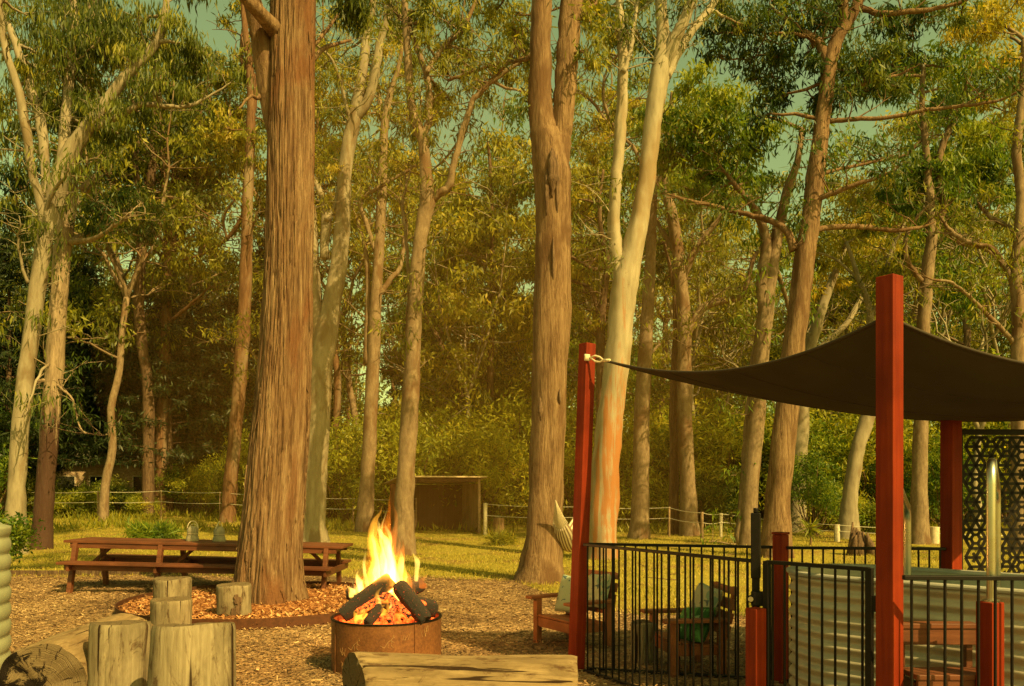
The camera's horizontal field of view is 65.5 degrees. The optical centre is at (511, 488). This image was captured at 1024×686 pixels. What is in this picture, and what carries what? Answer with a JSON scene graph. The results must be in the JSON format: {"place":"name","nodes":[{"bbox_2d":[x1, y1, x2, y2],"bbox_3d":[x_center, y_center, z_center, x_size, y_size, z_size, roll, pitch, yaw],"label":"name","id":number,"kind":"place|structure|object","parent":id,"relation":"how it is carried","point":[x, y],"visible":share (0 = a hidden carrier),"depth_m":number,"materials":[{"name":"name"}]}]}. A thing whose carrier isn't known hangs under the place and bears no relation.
{"place":"outdoors","nodes":[
{"label":"outdoors","id":0,"kind":"place"},
{"bbox_2d":[9,575,790,685],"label":"gravel yard","id":1,"kind":"structure","parent":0,"point":[306,650],"depth_m":9.23,"materials":[{"name":"brown gravel"}]},
{"bbox_2d":[0,522,11,668],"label":"water tank","id":2,"kind":"object","parent":1,"relation":"on","point":[5,591],"visible":0.94,"depth_m":7.43,"materials":[{"name":"grey plastic"}]},
{"bbox_2d":[0,613,152,685],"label":"log","id":3,"kind":"object","parent":1,"relation":"on","point":[60,659],"visible":0.52,"depth_m":5.56,"materials":[{"name":"brown wood"}]},
{"bbox_2d":[87,620,151,685],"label":"log stump","id":4,"kind":"object","parent":1,"relation":"on","point":[118,652],"visible":0.98,"depth_m":5.54,"materials":[{"name":"brown wood"}]},
{"bbox_2d":[150,596,192,624],"bbox_3d":[-3.596,1.455,8.399,0.423,0.606,0.426,1,0,2],"label":"log stump","id":5,"kind":"object","parent":1,"relation":"on","point":[171,610],"visible":0.35,"depth_m":8.23,"materials":[{"name":"brown wood"}]},
{"bbox_2d":[147,622,235,685],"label":"log stump","id":6,"kind":"object","parent":1,"relation":"on","point":[199,654],"visible":1,"depth_m":4.96,"materials":[{"name":"brown wood"}]},
{"bbox_2d":[56,537,352,593],"bbox_3d":[-5.031,1.341,13.350,4.560,0.914,1.615,1,0,1],"label":"picnic table","id":7,"kind":"object","parent":1,"relation":"on","point":[184,563],"visible":0.81,"depth_m":12.95,"materials":[{"name":"brown wood"}]},
{"bbox_2d":[113,583,397,626],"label":"mulch","id":8,"kind":"object","parent":1,"relation":"on","point":[140,606],"visible":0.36,"depth_m":10.80,"materials":[{"name":"brown wood"}]},
{"bbox_2d":[216,582,251,615],"bbox_3d":[-3.577,1.490,10.245,0.448,0.546,0.463,-1,0,-28],"label":"log stump","id":9,"kind":"object","parent":8,"relation":"on","point":[232,598],"visible":0.72,"depth_m":10.07,"materials":[{"name":"brown wood"}]},
{"bbox_2d":[173,0,383,604],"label":"stringybark tree","id":10,"kind":"object","parent":8,"relation":"on","point":[269,565],"visible":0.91,"depth_m":11.25,"materials":[{"name":"brown plant"}]},
{"bbox_2d":[115,581,398,629],"bbox_3d":[-3.521,1.653,11.450,3.924,0.195,3.924,0,0,0],"label":"garden edging","id":11,"kind":"object","parent":1,"relation":"on","point":[283,622],"visible":0.24,"depth_m":9.71,"materials":[{"name":"metal"}]},
{"bbox_2d":[331,612,441,674],"bbox_3d":[-1.188,1.452,7.560,1.042,0.497,1.042,0,0,0],"label":"fire pit","id":12,"kind":"object","parent":1,"relation":"on","point":[413,637],"visible":0.62,"depth_m":7.13,"materials":[{"name":"metal"}]},
{"bbox_2d":[342,651,578,685],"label":"log","id":13,"kind":"object","parent":1,"relation":"on","point":[359,668],"visible":1,"depth_m":5.48,"materials":[{"name":"brown wood"}]},
{"bbox_2d":[525,569,617,647],"bbox_3d":[0.676,1.306,8.638,0.744,0.817,0.795,0,0,-34],"label":"garden chair","id":14,"kind":"object","parent":1,"relation":"on","point":[558,622],"visible":0.43,"depth_m":8.59,"materials":[{"name":"brown wood"}]},
{"bbox_2d":[568,342,595,671],"bbox_3d":[0.644,0.276,7.400,0.114,3.250,0.114,2,0,-35],"label":"red post","id":15,"kind":"object","parent":1,"relation":"on","point":[582,495],"visible":1,"depth_m":7.36,"materials":[{"name":"red wood"}]},
{"bbox_2d":[583,543,750,685],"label":"pool fence","id":16,"kind":"object","parent":1,"relation":"on","point":[677,554],"visible":0.95,"depth_m":6.44,"materials":[{"name":"black metal"}]},
{"bbox_2d":[588,543,771,678],"bbox_3d":[1.511,1.091,7.195,1.666,1.182,0.039,0,0,14],"label":"pool fence","id":17,"kind":"object","parent":1,"relation":"on","point":[689,546],"visible":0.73,"depth_m":7.19,"materials":[{"name":"black metal"}]},
{"bbox_2d":[641,581,734,676],"bbox_3d":[1.672,1.306,7.484,0.744,0.817,0.715,0,0,-8],"label":"garden chair","id":18,"kind":"object","parent":1,"relation":"on","point":[681,641],"visible":0.4,"depth_m":7.20,"materials":[{"name":"brown wood"}]},
{"bbox_2d":[747,508,762,606],"bbox_3d":[1.720,0.932,5.598,0.126,1.595,0.121,0,0,20],"label":"gate latch post","id":19,"kind":"object","parent":1,"relation":"on","point":[755,598],"visible":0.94,"depth_m":5.59,"materials":[{"name":"black metal"}]},
{"bbox_2d":[763,560,875,685],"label":"pool gate","id":20,"kind":"structure","parent":19,"relation":"attached to","point":[768,590],"depth_m":5.24,"materials":[{"name":"black metal"}]},
{"bbox_2d":[876,273,902,685],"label":"red post","id":21,"kind":"object","parent":1,"relation":"on","point":[889,478],"visible":1,"depth_m":4.78,"materials":[{"name":"red wood"}]},
{"bbox_2d":[584,320,1023,421],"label":"shade sail","id":22,"kind":"object","parent":21,"relation":"attached to","point":[944,379],"visible":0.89,"depth_m":5.64,"materials":[{"name":"fabric"}]},
{"bbox_2d":[786,563,1023,685],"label":"plunge pool","id":23,"kind":"structure","parent":1,"relation":"on","point":[936,610],"depth_m":5.56,"materials":[{"name":"metal"}]},
{"bbox_2d":[903,621,975,685],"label":"pool steps","id":24,"kind":"structure","parent":1,"relation":"on","point":[936,638],"depth_m":4.93,"materials":[{"name":"brown wood"}]},
{"bbox_2d":[902,575,1023,685],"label":"pool fence","id":25,"kind":"object","parent":1,"relation":"on","point":[961,578],"visible":1,"depth_m":4.58,"materials":[{"name":"black metal"}]},
{"bbox_2d":[962,429,1023,572],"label":"lattice screen","id":26,"kind":"object","parent":1,"relation":"on","point":[981,511],"visible":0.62,"depth_m":6.87,"materials":[{"name":"black metal"}]},
{"bbox_2d":[0,477,1023,617],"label":"ground","id":27,"kind":"structure","parent":0,"point":[484,549],"depth_m":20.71,"materials":[{"name":"green plant"}]},
{"bbox_2d":[0,504,45,564],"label":"shrub","id":28,"kind":"object","parent":27,"relation":"on","point":[20,534],"visible":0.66,"depth_m":16.53,"materials":[{"name":"green plant"}]},
{"bbox_2d":[0,229,85,513],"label":"pine tree","id":29,"kind":"object","parent":27,"relation":"on","point":[6,268],"visible":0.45,"depth_m":39.24,"materials":[{"name":"green plant"}]},
{"bbox_2d":[0,319,107,516],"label":"pine tree","id":30,"kind":"object","parent":27,"relation":"on","point":[88,446],"visible":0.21,"depth_m":40.96,"materials":[{"name":"green plant"}]},
{"bbox_2d":[0,0,169,549],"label":"gum tree","id":31,"kind":"object","parent":27,"relation":"on","point":[55,372],"visible":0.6,"depth_m":22.36,"materials":[{"name":"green plant"}]},
{"bbox_2d":[44,251,136,458],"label":"pine tree","id":32,"kind":"object","parent":27,"relation":"on","point":[78,349],"visible":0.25,"depth_m":47.48,"materials":[{"name":"green plant"}]},
{"bbox_2d":[69,295,151,459],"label":"pine tree","id":33,"kind":"object","parent":27,"relation":"on","point":[105,371],"visible":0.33,"depth_m":46.70,"materials":[{"name":"green plant"}]},
{"bbox_2d":[0,18,236,521],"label":"woodland tree","id":34,"kind":"object","parent":27,"relation":"on","point":[168,138],"visible":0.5,"depth_m":37.40,"materials":[{"name":"green plant"}]},
{"bbox_2d":[56,444,198,510],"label":"brick house","id":35,"kind":"structure","parent":27,"relation":"on","point":[80,474],"depth_m":46.87,"materials":[{"name":"brick"}]},
{"bbox_2d":[0,0,259,555],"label":"gum tree","id":36,"kind":"object","parent":27,"relation":"on","point":[49,189],"visible":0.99,"depth_m":20.41,"materials":[{"name":"green plant"}]},
{"bbox_2d":[28,0,266,444],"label":"woodland tree","id":37,"kind":"object","parent":27,"relation":"on","point":[111,285],"visible":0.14,"depth_m":42.05,"materials":[{"name":"green plant"}]},
{"bbox_2d":[80,9,227,516],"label":"twin stem tree","id":38,"kind":"object","parent":27,"relation":"on","point":[148,438],"visible":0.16,"depth_m":40.80,"materials":[{"name":"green plant"}]},
{"bbox_2d":[104,262,225,513],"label":"pine tree","id":39,"kind":"object","parent":27,"relation":"on","point":[177,456],"visible":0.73,"depth_m":41.80,"materials":[{"name":"green plant"}]},
{"bbox_2d":[78,0,269,512],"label":"woodland tree","id":40,"kind":"object","parent":27,"relation":"on","point":[200,251],"visible":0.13,"depth_m":42.12,"materials":[{"name":"green plant"}]},
{"bbox_2d":[131,61,260,516],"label":"slender tree","id":41,"kind":"object","parent":27,"relation":"on","point":[161,437],"visible":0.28,"depth_m":41.81,"materials":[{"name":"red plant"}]},
{"bbox_2d":[162,455,238,514],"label":"shrub","id":42,"kind":"object","parent":27,"relation":"on","point":[198,483],"visible":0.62,"depth_m":41.45,"materials":[{"name":"green plant"}]},
{"bbox_2d":[167,284,240,509],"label":"pine tree","id":43,"kind":"object","parent":27,"relation":"on","point":[200,310],"visible":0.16,"depth_m":44.45,"materials":[{"name":"green plant"}]},
{"bbox_2d":[160,0,266,522],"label":"gum tree","id":44,"kind":"object","parent":27,"relation":"on","point":[246,138],"visible":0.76,"depth_m":36.87,"materials":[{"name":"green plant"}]},
{"bbox_2d":[178,293,259,513],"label":"pine tree","id":45,"kind":"object","parent":27,"relation":"on","point":[230,304],"visible":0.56,"depth_m":42.30,"materials":[{"name":"green plant"}]},
{"bbox_2d":[163,0,386,315],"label":"woodland tree","id":46,"kind":"object","parent":27,"relation":"on","point":[260,230],"visible":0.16,"depth_m":41.57,"materials":[{"name":"green plant"}]},
{"bbox_2d":[192,277,363,383],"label":"bare branched tree","id":47,"kind":"object","parent":27,"relation":"on","point":[257,332],"visible":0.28,"depth_m":31.41,"materials":[{"name":"green plant"}]},
{"bbox_2d":[317,190,386,518],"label":"thin tree","id":48,"kind":"object","parent":27,"relation":"on","point":[337,391],"visible":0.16,"depth_m":39.86,"materials":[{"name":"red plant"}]},
{"bbox_2d":[241,94,466,449],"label":"woodland tree","id":49,"kind":"object","parent":27,"relation":"on","point":[353,274],"visible":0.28,"depth_m":40.30,"materials":[{"name":"green plant"}]},
{"bbox_2d":[303,0,414,541],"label":"gum tree","id":50,"kind":"object","parent":27,"relation":"on","point":[327,306],"visible":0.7,"depth_m":24.81,"materials":[{"name":"grey plant"}]},
{"bbox_2d":[326,409,392,520],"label":"shrub","id":51,"kind":"object","parent":27,"relation":"on","point":[335,459],"visible":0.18,"depth_m":36.09,"materials":[{"name":"green plant"}]},
{"bbox_2d":[316,1,451,531],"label":"gum tree","id":52,"kind":"object","parent":27,"relation":"on","point":[376,289],"visible":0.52,"depth_m":30.86,"materials":[{"name":"grey plant"}]},
{"bbox_2d":[331,413,475,519],"bbox_3d":[-4.589,-0.896,34.154,6.498,5.493,7.118,0,0,-40],"label":"shrub","id":53,"kind":"object","parent":27,"relation":"on","point":[383,488],"visible":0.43,"depth_m":33.09,"materials":[{"name":"green plant"}]},
{"bbox_2d":[344,245,479,426],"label":"woodland tree","id":54,"kind":"object","parent":27,"relation":"on","point":[392,319],"visible":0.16,"depth_m":45.23,"materials":[{"name":"green plant"}]},
{"bbox_2d":[340,392,521,518],"bbox_3d":[-3.620,-1.234,35.523,7.939,6.127,7.248,0,0,-30],"label":"shrub","id":55,"kind":"object","parent":27,"relation":"on","point":[451,423],"visible":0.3,"depth_m":34.36,"materials":[{"name":"green plant"}]},
{"bbox_2d":[384,476,486,532],"bbox_3d":[-2.983,0.602,30.681,3.350,2.155,2.804,0,0,-20],"label":"timber shelter","id":56,"kind":"object","parent":27,"relation":"on","point":[467,509],"visible":0.62,"depth_m":31.80,"materials":[{"name":"wood"}]},
{"bbox_2d":[365,121,535,470],"bbox_3d":[-2.129,-7.698,36.652,9.405,19.362,9.606,0,0,-12],"label":"woodland tree","id":57,"kind":"object","parent":27,"relation":"on","point":[462,313],"visible":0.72,"depth_m":35.97,"materials":[{"name":"green plant"}]},
{"bbox_2d":[364,0,557,555],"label":"gum tree","id":58,"kind":"object","parent":27,"relation":"on","point":[402,540],"visible":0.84,"depth_m":20.47,"materials":[{"name":"brown plant"}]},
{"bbox_2d":[373,52,554,380],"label":"woodland tree","id":59,"kind":"object","parent":27,"relation":"on","point":[479,101],"visible":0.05,"depth_m":58.20,"materials":[{"name":"green plant"}]},
{"bbox_2d":[398,141,534,520],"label":"slender tree","id":60,"kind":"object","parent":27,"relation":"on","point":[491,181],"visible":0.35,"depth_m":38.06,"materials":[{"name":"green plant"}]},
{"bbox_2d":[415,414,529,517],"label":"shrub","id":61,"kind":"object","parent":27,"relation":"on","point":[489,473],"visible":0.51,"depth_m":33.12,"materials":[{"name":"green plant"}]},
{"bbox_2d":[0,507,1007,533],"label":"undergrowth","id":62,"kind":"object","parent":27,"relation":"on","point":[117,518],"visible":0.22,"depth_m":33.17,"materials":[{"name":"green plant"}]},
{"bbox_2d":[2,490,1006,543],"bbox_3d":[-7.333,0.990,33.198,51.332,1.862,3.069,0,0,21],"label":"wire fence","id":63,"kind":"object","parent":27,"relation":"on","point":[935,534],"visible":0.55,"depth_m":28.46,"materials":[{"name":"grey metal"}]},
{"bbox_2d":[481,475,528,525],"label":"shrub","id":64,"kind":"object","parent":27,"relation":"on","point":[502,511],"visible":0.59,"depth_m":34.37,"materials":[{"name":"green plant"}]},
{"bbox_2d":[456,378,595,522],"bbox_3d":[0.733,-1.515,36.422,7.998,6.761,8.760,0,0,-23],"label":"shrub","id":65,"kind":"object","parent":27,"relation":"on","point":[514,415],"visible":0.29,"depth_m":34.46,"materials":[{"name":"green plant"}]},
{"bbox_2d":[445,161,611,443],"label":"woodland tree","id":66,"kind":"object","parent":27,"relation":"on","point":[527,372],"visible":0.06,"depth_m":44.57,"materials":[{"name":"green plant"}]},
{"bbox_2d":[442,0,617,584],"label":"twin trunk tree","id":67,"kind":"object","parent":27,"relation":"on","point":[551,119],"visible":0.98,"depth_m":14.37,"materials":[{"name":"brown plant"}]},
{"bbox_2d":[484,63,663,424],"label":"woodland tree","id":68,"kind":"object","parent":27,"relation":"on","point":[642,80],"visible":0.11,"depth_m":40.15,"materials":[{"name":"green plant"}]},
{"bbox_2d":[525,155,645,417],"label":"slender tree","id":69,"kind":"object","parent":27,"relation":"on","point":[584,274],"visible":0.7,"depth_m":32.97,"materials":[{"name":"green plant"}]},
{"bbox_2d":[503,397,668,515],"bbox_3d":[3.016,-1.326,35.903,7.498,6.338,8.213,0,0,43],"label":"shrub","id":70,"kind":"object","parent":27,"relation":"on","point":[568,441],"visible":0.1,"depth_m":34.86,"materials":[{"name":"green plant"}]},
{"bbox_2d":[496,65,692,412],"bbox_3d":[4.167,-8.293,36.005,8.866,20.590,8.151,0,0,34],"label":"woodland tree","id":71,"kind":"object","parent":27,"relation":"on","point":[573,354],"visible":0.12,"depth_m":35.43,"materials":[{"name":"green plant"}]},
{"bbox_2d":[568,421,679,524],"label":"shrub","id":72,"kind":"object","parent":27,"relation":"on","point":[626,472],"visible":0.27,"depth_m":33.99,"materials":[{"name":"green plant"}]},
{"bbox_2d":[566,382,726,513],"bbox_3d":[5.742,-1.533,37.170,8.760,6.761,7.998,0,0,-10],"label":"shrub","id":73,"kind":"object","parent":27,"relation":"on","point":[657,414],"visible":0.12,"depth_m":35.23,"materials":[{"name":"green plant"}]},
{"bbox_2d":[570,0,759,559],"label":"gum tree","id":74,"kind":"object","parent":27,"relation":"on","point":[669,47],"visible":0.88,"depth_m":19.12,"materials":[{"name":"beige plant"}]},
{"bbox_2d":[571,8,767,538],"bbox_3d":[4.920,-7.221,27.174,7.161,18.219,5.127,0,0,0],"label":"gum tree","id":75,"kind":"object","parent":27,"relation":"on","point":[639,526],"visible":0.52,"depth_m":26.85,"materials":[{"name":"grey plant"}]},
{"bbox_2d":[642,228,699,534],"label":"slender tree","id":76,"kind":"object","parent":27,"relation":"on","point":[673,502],"visible":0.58,"depth_m":29.48,"materials":[{"name":"brown plant"}]},
{"bbox_2d":[601,115,781,523],"bbox_3d":[8.049,-8.255,36.171,9.512,20.350,8.879,0,0,42],"label":"woodland tree","id":77,"kind":"object","parent":27,"relation":"on","point":[717,325],"visible":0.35,"depth_m":35.14,"materials":[{"name":"green plant"}]},
{"bbox_2d":[625,92,790,535],"bbox_3d":[7.282,-6.451,29.285,6.241,16.700,4.540,0,0,0],"label":"gum tree","id":78,"kind":"object","parent":27,"relation":"on","point":[682,261],"visible":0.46,"depth_m":28.81,"materials":[{"name":"grey plant"}]},
{"bbox_2d":[679,463,738,527],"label":"shrub","id":79,"kind":"object","parent":27,"relation":"on","point":[712,497],"visible":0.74,"depth_m":32.70,"materials":[{"name":"green plant"}]},
{"bbox_2d":[638,216,780,430],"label":"woodland tree","id":80,"kind":"object","parent":27,"relation":"on","point":[773,351],"visible":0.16,"depth_m":48.46,"materials":[{"name":"green plant"}]},
{"bbox_2d":[650,398,773,525],"bbox_3d":[9.738,-1.092,34.972,7.665,5.916,6.998,0,0,-29],"label":"shrub","id":81,"kind":"object","parent":27,"relation":"on","point":[716,445],"visible":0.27,"depth_m":33.98,"materials":[{"name":"green plant"}]},
{"bbox_2d":[629,56,832,544],"bbox_3d":[6.735,-5.576,24.375,6.279,14.923,4.396,0,0,0],"label":"gum tree","id":82,"kind":"object","parent":27,"relation":"on","point":[721,105],"visible":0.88,"depth_m":23.91,"materials":[{"name":"green plant"}]},
{"bbox_2d":[746,607,765,685],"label":"red post","id":83,"kind":"object","parent":27,"relation":"on","point":[755,646],"visible":1,"depth_m":5.44,"materials":[{"name":"red wood"}]},
{"bbox_2d":[666,393,847,519],"bbox_3d":[10.887,-1.529,36.172,8.760,6.761,7.998,0,0,-9],"label":"shrub","id":84,"kind":"object","parent":27,"relation":"on","point":[729,441],"visible":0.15,"depth_m":35.13,"materials":[{"name":"green plant"}]},
{"bbox_2d":[661,237,862,521],"bbox_3d":[11.174,-4.261,34.601,8.735,12.412,5.282,0,0,0],"label":"bare branched tree","id":85,"kind":"object","parent":27,"relation":"on","point":[775,312],"visible":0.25,"depth_m":34.86,"materials":[{"name":"green plant"}]},
{"bbox_2d":[771,532,789,683],"bbox_3d":[2.347,1.139,6.960,0.112,1.522,0.112,0,0,-35],"label":"red post","id":86,"kind":"object","parent":27,"relation":"on","point":[780,544],"visible":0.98,"depth_m":6.93,"materials":[{"name":"red wood"}]},
{"bbox_2d":[758,448,870,534],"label":"shrub","id":87,"kind":"object","parent":27,"relation":"on","point":[802,493],"visible":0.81,"depth_m":28.65,"materials":[{"name":"green plant"}]},
{"bbox_2d":[758,414,872,522],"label":"shrub","id":88,"kind":"object","parent":27,"relation":"on","point":[831,443],"visible":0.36,"depth_m":32.74,"materials":[{"name":"green plant"}]},
{"bbox_2d":[746,163,921,419],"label":"woodland tree","id":89,"kind":"object","parent":27,"relation":"on","point":[831,181],"visible":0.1,"depth_m":40.09,"materials":[{"name":"green plant"}]},
{"bbox_2d":[650,0,1023,557],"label":"stringybark tree","id":90,"kind":"object","parent":27,"relation":"on","point":[875,75],"visible":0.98,"depth_m":19.88,"materials":[{"name":"green plant"}]},
{"bbox_2d":[790,200,917,532],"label":"gum tree","id":91,"kind":"object","parent":27,"relation":"on","point":[833,284],"visible":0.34,"depth_m":30.91,"materials":[{"name":"green plant"}]},
{"bbox_2d":[791,170,943,538],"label":"gum tree","id":92,"kind":"object","parent":27,"relation":"on","point":[849,514],"visible":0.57,"depth_m":27.04,"materials":[{"name":"green plant"}]},
{"bbox_2d":[808,408,937,509],"bbox_3d":[14.944,-1.286,34.727,7.498,6.338,8.212,0,0,14],"label":"shrub","id":93,"kind":"object","parent":27,"relation":"on","point":[850,426],"visible":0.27,"depth_m":33.31,"materials":[{"name":"green plant"}]},
{"bbox_2d":[797,107,1009,345],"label":"woodland tree","id":94,"kind":"object","parent":27,"relation":"on","point":[897,130],"visible":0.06,"depth_m":43.10,"materials":[{"name":"green plant"}]},
{"bbox_2d":[829,89,1012,461],"bbox_3d":[18.453,-7.415,34.983,8.205,18.796,7.543,0,0,-35],"label":"woodland tree","id":95,"kind":"object","parent":27,"relation":"on","point":[954,297],"visible":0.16,"depth_m":33.49,"materials":[{"name":"green plant"}]},
{"bbox_2d":[826,6,1023,543],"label":"gum tree","id":96,"kind":"object","parent":27,"relation":"on","point":[936,171],"visible":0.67,"depth_m":24.45,"materials":[{"name":"green plant"}]},
{"bbox_2d":[840,200,1023,531],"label":"bare branched tree","id":97,"kind":"object","parent":27,"relation":"on","point":[979,425],"visible":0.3,"depth_m":30.73,"materials":[{"name":"green plant"}]},
{"bbox_2d":[855,0,1023,553],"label":"gum tree","id":98,"kind":"object","parent":27,"relation":"on","point":[989,25],"visible":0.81,"depth_m":21.46,"materials":[{"name":"green plant"}]},
{"bbox_2d":[855,103,1023,452],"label":"bare branched tree","id":99,"kind":"object","parent":27,"relation":"on","point":[990,296],"visible":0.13,"depth_m":34.49,"materials":[{"name":"green plant"}]},
{"bbox_2d":[903,430,985,526],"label":"shrub","id":100,"kind":"object","parent":27,"relation":"on","point":[933,479],"visible":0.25,"depth_m":31.52,"materials":[{"name":"green plant"}]},
{"bbox_2d":[940,420,961,569],"bbox_3d":[3.760,0.490,6.820,0.120,2.820,0.120,0,0,-22],"label":"red post","id":101,"kind":"object","parent":27,"relation":"on","point":[951,487],"visible":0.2,"depth_m":6.77,"materials":[{"name":"red wood"}]},
{"bbox_2d":[885,34,1023,508],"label":"woodland tree","id":102,"kind":"object","parent":27,"relation":"on","point":[966,336],"visible":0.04,"depth_m":48.46,"materials":[{"name":"green plant"}]},
{"bbox_2d":[976,601,1003,685],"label":"red post","id":103,"kind":"object","parent":27,"relation":"on","point":[986,643],"visible":0.73,"depth_m":4.62,"materials":[{"name":"red wood"}]},
{"bbox_2d":[982,458,1000,602],"bbox_3d":[3.099,0.382,5.137,0.089,1.136,1.211,0,0,32],"label":"handrail","id":104,"kind":"object","parent":103,"relation":"on","point":[993,527],"visible":0.96,"depth_m":4.65,"materials":[{"name":"silver metal"}]},
{"bbox_2d":[0,0,1023,451],"label":"sky","id":105,"kind":"structure","parent":0,"point":[783,157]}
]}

